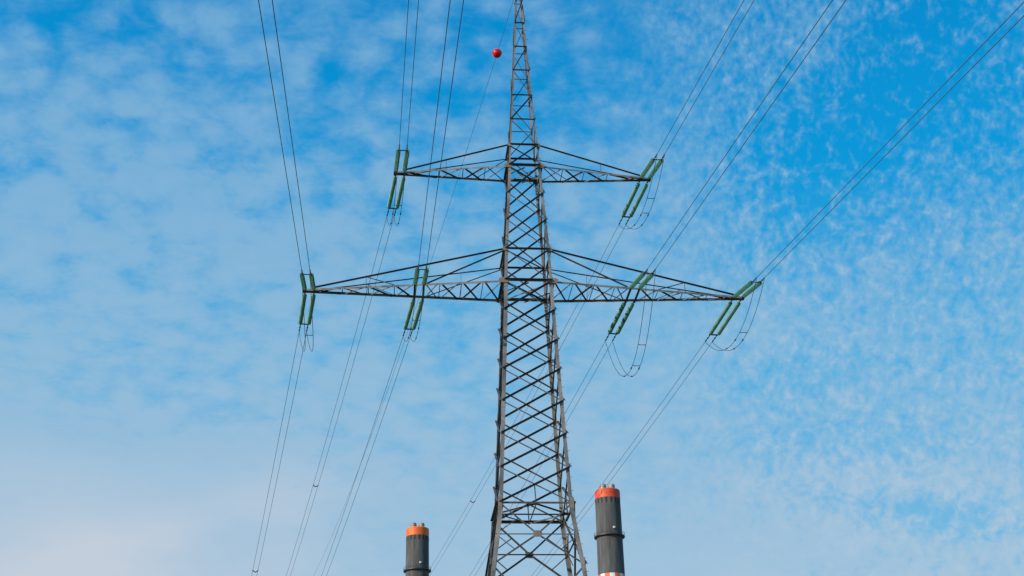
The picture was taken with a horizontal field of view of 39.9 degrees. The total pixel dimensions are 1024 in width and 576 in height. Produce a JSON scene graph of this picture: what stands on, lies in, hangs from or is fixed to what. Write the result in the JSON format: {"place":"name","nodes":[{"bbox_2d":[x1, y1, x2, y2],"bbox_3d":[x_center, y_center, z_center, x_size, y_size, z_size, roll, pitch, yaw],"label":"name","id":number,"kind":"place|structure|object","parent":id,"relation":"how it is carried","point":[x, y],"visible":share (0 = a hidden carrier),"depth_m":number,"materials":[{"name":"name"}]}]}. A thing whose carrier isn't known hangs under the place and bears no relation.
{"place":"outdoors","nodes":[
{"label":"outdoors","id":0,"kind":"place"},
{"bbox_2d":[0,0,1023,575],"label":"sky","id":1,"kind":"structure","parent":0,"point":[867,418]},
{"label":"ground","id":2,"kind":"structure","parent":0,"visible":0},
{"bbox_2d":[403,523,430,575],"bbox_3d":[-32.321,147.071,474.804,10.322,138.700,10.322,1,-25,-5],"label":"chimney","id":3,"kind":"object","parent":2,"relation":"on","point":[417,550],"visible":0.99,"depth_m":496.59,"materials":[{"name":"concrete"}]},
{"bbox_2d":[303,0,744,575],"bbox_3d":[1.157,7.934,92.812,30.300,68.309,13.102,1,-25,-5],"label":"transmission tower","id":4,"kind":"structure","parent":2,"relation":"on","point":[549,302],"depth_m":95.65,"materials":[{"name":"metal"}]},
{"bbox_2d":[298,293,315,324],"bbox_3d":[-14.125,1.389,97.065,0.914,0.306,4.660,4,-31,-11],"label":"insulator set","id":5,"kind":"object","parent":4,"relation":"attached to","point":[310,312],"visible":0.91,"depth_m":97.12,"materials":[{"name":"green glass"}]},
{"bbox_2d":[252,325,307,572],"bbox_3d":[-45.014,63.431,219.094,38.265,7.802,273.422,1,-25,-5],"label":"wire pair","id":6,"kind":"object","parent":5,"relation":"attached to","point":[278,440],"visible":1,"depth_m":114.71,"materials":[{"name":"metal"}]},
{"bbox_2d":[299,270,312,351],"bbox_3d":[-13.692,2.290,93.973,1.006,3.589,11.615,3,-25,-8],"label":"jumper cables","id":7,"kind":"object","parent":6,"relation":"hanging from","point":[303,310],"visible":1,"depth_m":90.80,"materials":[{"name":"metal"}]},
{"bbox_2d":[300,273,315,289],"bbox_3d":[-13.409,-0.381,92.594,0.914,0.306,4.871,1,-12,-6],"label":"insulator set","id":8,"kind":"object","parent":4,"relation":"attached to","point":[302,279],"visible":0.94,"depth_m":91.82,"materials":[{"name":"green glass"}]},
{"bbox_2d":[258,0,310,274],"bbox_3d":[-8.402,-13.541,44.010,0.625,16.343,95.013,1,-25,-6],"label":"wire pair","id":9,"kind":"object","parent":8,"relation":"attached to","point":[289,125],"visible":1,"depth_m":65.46,"materials":[{"name":"metal"}]},
{"bbox_2d":[387,176,404,208],"bbox_3d":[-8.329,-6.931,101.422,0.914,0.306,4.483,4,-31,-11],"label":"insulator set","id":10,"kind":"object","parent":4,"relation":"attached to","point":[391,194],"visible":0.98,"depth_m":101.46,"materials":[{"name":"green glass"}]},
{"bbox_2d":[286,209,396,575],"bbox_3d":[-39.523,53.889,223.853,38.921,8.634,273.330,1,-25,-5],"label":"wire pair","id":11,"kind":"object","parent":10,"relation":"attached to","point":[344,373],"visible":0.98,"depth_m":124.67,"materials":[{"name":"metal"}]},
{"bbox_2d":[387,145,407,225],"bbox_3d":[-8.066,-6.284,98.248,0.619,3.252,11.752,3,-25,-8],"label":"jumper cables","id":12,"kind":"object","parent":11,"relation":"attached to","point":[395,192],"visible":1,"depth_m":95.56,"materials":[{"name":"metal"}]},
{"bbox_2d":[394,149,409,171],"bbox_3d":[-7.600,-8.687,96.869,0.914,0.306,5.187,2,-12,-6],"label":"insulator set","id":13,"kind":"object","parent":4,"relation":"attached to","point":[396,164],"visible":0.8,"depth_m":96.27,"materials":[{"name":"green glass"}]},
{"bbox_2d":[398,0,418,150],"bbox_3d":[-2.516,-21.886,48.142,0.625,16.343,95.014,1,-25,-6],"label":"wire pair","id":14,"kind":"object","parent":13,"relation":"attached to","point":[412,74],"visible":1,"depth_m":82.65,"materials":[{"name":"metal"}]},
{"bbox_2d":[403,298,423,329],"bbox_3d":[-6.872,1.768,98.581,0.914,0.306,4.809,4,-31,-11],"label":"insulator set","id":15,"kind":"object","parent":4,"relation":"attached to","point":[409,313],"visible":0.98,"depth_m":98.54,"materials":[{"name":"green glass"}]},
{"bbox_2d":[321,330,412,575],"bbox_3d":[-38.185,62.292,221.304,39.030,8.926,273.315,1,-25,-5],"label":"wire pair","id":16,"kind":"object","parent":15,"relation":"attached to","point":[366,446],"visible":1,"depth_m":117.89,"materials":[{"name":"metal"}]},
{"bbox_2d":[403,265,426,341],"bbox_3d":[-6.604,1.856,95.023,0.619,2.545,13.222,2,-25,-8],"label":"jumper cables","id":17,"kind":"object","parent":16,"relation":"attached to","point":[414,305],"visible":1,"depth_m":92.13,"materials":[{"name":"metal"}]},
{"bbox_2d":[319,0,513,563],"bbox_3d":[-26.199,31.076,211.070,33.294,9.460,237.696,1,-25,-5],"label":"earth wire","id":18,"kind":"object","parent":4,"relation":"attached to","point":[436,244],"visible":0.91,"depth_m":132.31,"materials":[{"name":"metal"}]},
{"bbox_2d":[492,48,501,57],"bbox_3d":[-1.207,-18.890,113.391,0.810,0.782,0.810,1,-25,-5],"label":"marker ball","id":19,"kind":"object","parent":18,"relation":"attached to","point":[496,52],"visible":1,"depth_m":113.13,"materials":[{"name":"red plastic"}]},
{"bbox_2d":[413,268,428,284],"bbox_3d":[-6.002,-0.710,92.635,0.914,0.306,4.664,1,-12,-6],"label":"insulator set","id":20,"kind":"object","parent":4,"relation":"attached to","point":[415,280],"visible":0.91,"depth_m":91.89,"materials":[{"name":"green glass"}]},
{"bbox_2d":[417,0,463,269],"bbox_3d":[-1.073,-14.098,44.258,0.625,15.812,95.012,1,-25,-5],"label":"wire pair","id":21,"kind":"object","parent":20,"relation":"attached to","point":[435,123],"visible":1,"depth_m":66.18,"materials":[{"name":"metal"}]},
{"bbox_2d":[608,302,633,334],"bbox_3d":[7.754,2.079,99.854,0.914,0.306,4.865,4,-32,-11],"label":"insulator set","id":22,"kind":"object","parent":4,"relation":"attached to","point":[618,315],"visible":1,"depth_m":99.78,"materials":[{"name":"green glass"}]},
{"bbox_2d":[470,334,616,574],"bbox_3d":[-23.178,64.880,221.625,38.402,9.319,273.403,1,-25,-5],"label":"wire pair","id":23,"kind":"object","parent":22,"relation":"attached to","point":[565,423],"visible":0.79,"depth_m":111.26,"materials":[{"name":"metal"}]},
{"bbox_2d":[605,269,655,376],"bbox_3d":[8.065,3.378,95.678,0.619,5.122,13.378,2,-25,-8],"label":"jumper cables","id":24,"kind":"object","parent":23,"relation":"hanging from","point":[639,335],"visible":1,"depth_m":92.31,"materials":[{"name":"metal"}]},
{"bbox_2d":[621,181,647,217],"bbox_3d":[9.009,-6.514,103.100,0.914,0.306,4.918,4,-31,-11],"label":"insulator set","id":25,"kind":"object","parent":4,"relation":"attached to","point":[632,196],"visible":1,"depth_m":103.14,"materials":[{"name":"green glass"}]},
{"bbox_2d":[426,217,629,574],"bbox_3d":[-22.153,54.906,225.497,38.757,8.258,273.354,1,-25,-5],"label":"wire pair","id":26,"kind":"object","parent":25,"relation":"attached to","point":[540,373],"visible":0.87,"depth_m":125.05,"materials":[{"name":"metal"}]},
{"bbox_2d":[619,154,664,228],"bbox_3d":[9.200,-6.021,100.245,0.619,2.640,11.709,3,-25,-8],"label":"jumper cables","id":27,"kind":"object","parent":26,"relation":"hanging from","point":[647,196],"visible":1,"depth_m":97.50,"materials":[{"name":"metal"}]},
{"bbox_2d":[630,272,654,288],"bbox_3d":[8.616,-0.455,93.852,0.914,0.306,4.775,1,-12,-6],"label":"insulator set","id":28,"kind":"object","parent":4,"relation":"attached to","point":[638,279],"visible":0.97,"depth_m":93.31,"materials":[{"name":"green glass"}]},
{"bbox_2d":[644,0,845,273],"bbox_3d":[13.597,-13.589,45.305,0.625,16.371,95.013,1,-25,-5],"label":"wire pair","id":29,"kind":"object","parent":28,"relation":"attached to","point":[746,125],"visible":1,"depth_m":66.33,"materials":[{"name":"metal"}]},
{"bbox_2d":[640,158,662,177],"bbox_3d":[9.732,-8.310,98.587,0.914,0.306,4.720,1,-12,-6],"label":"insulator set","id":30,"kind":"object","parent":4,"relation":"attached to","point":[649,165],"visible":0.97,"depth_m":98.00,"materials":[{"name":"green glass"}]},
{"bbox_2d":[654,0,753,159],"bbox_3d":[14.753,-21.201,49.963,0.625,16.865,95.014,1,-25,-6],"label":"wire pair","id":31,"kind":"object","parent":30,"relation":"attached to","point":[700,77],"visible":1,"depth_m":82.72,"materials":[{"name":"metal"}]},
{"bbox_2d":[709,300,740,335],"bbox_3d":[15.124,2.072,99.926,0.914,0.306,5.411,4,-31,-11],"label":"insulator set","id":32,"kind":"object","parent":4,"relation":"attached to","point":[727,319],"visible":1,"depth_m":99.95,"materials":[{"name":"green glass"}]},
{"bbox_2d":[532,335,716,575],"bbox_3d":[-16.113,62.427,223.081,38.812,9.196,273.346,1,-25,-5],"label":"wire pair","id":33,"kind":"object","parent":32,"relation":"attached to","point":[638,434],"visible":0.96,"depth_m":116.56,"materials":[{"name":"metal"}]},
{"bbox_2d":[706,278,764,350],"bbox_3d":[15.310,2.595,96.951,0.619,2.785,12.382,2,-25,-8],"label":"jumper cables","id":34,"kind":"object","parent":33,"relation":"hanging from","point":[743,323],"visible":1,"depth_m":94.84,"materials":[{"name":"metal"}]},
{"bbox_2d":[734,281,761,297],"bbox_3d":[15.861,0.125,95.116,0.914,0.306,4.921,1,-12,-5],"label":"insulator set","id":35,"kind":"object","parent":4,"relation":"attached to","point":[744,288],"visible":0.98,"depth_m":94.66,"materials":[{"name":"green glass"}]},
{"bbox_2d":[752,2,1023,282],"bbox_3d":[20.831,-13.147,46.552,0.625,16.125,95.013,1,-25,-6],"label":"wire pair","id":36,"kind":"object","parent":35,"relation":"attached to","point":[894,135],"visible":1,"depth_m":67.30,"materials":[{"name":"metal"}]},
{"bbox_2d":[594,484,624,575],"bbox_3d":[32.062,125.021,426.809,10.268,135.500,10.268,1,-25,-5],"label":"chimney","id":37,"kind":"object","parent":2,"relation":"on","point":[609,537],"visible":0.98,"depth_m":445.46,"materials":[{"name":"concrete"}]}
]}

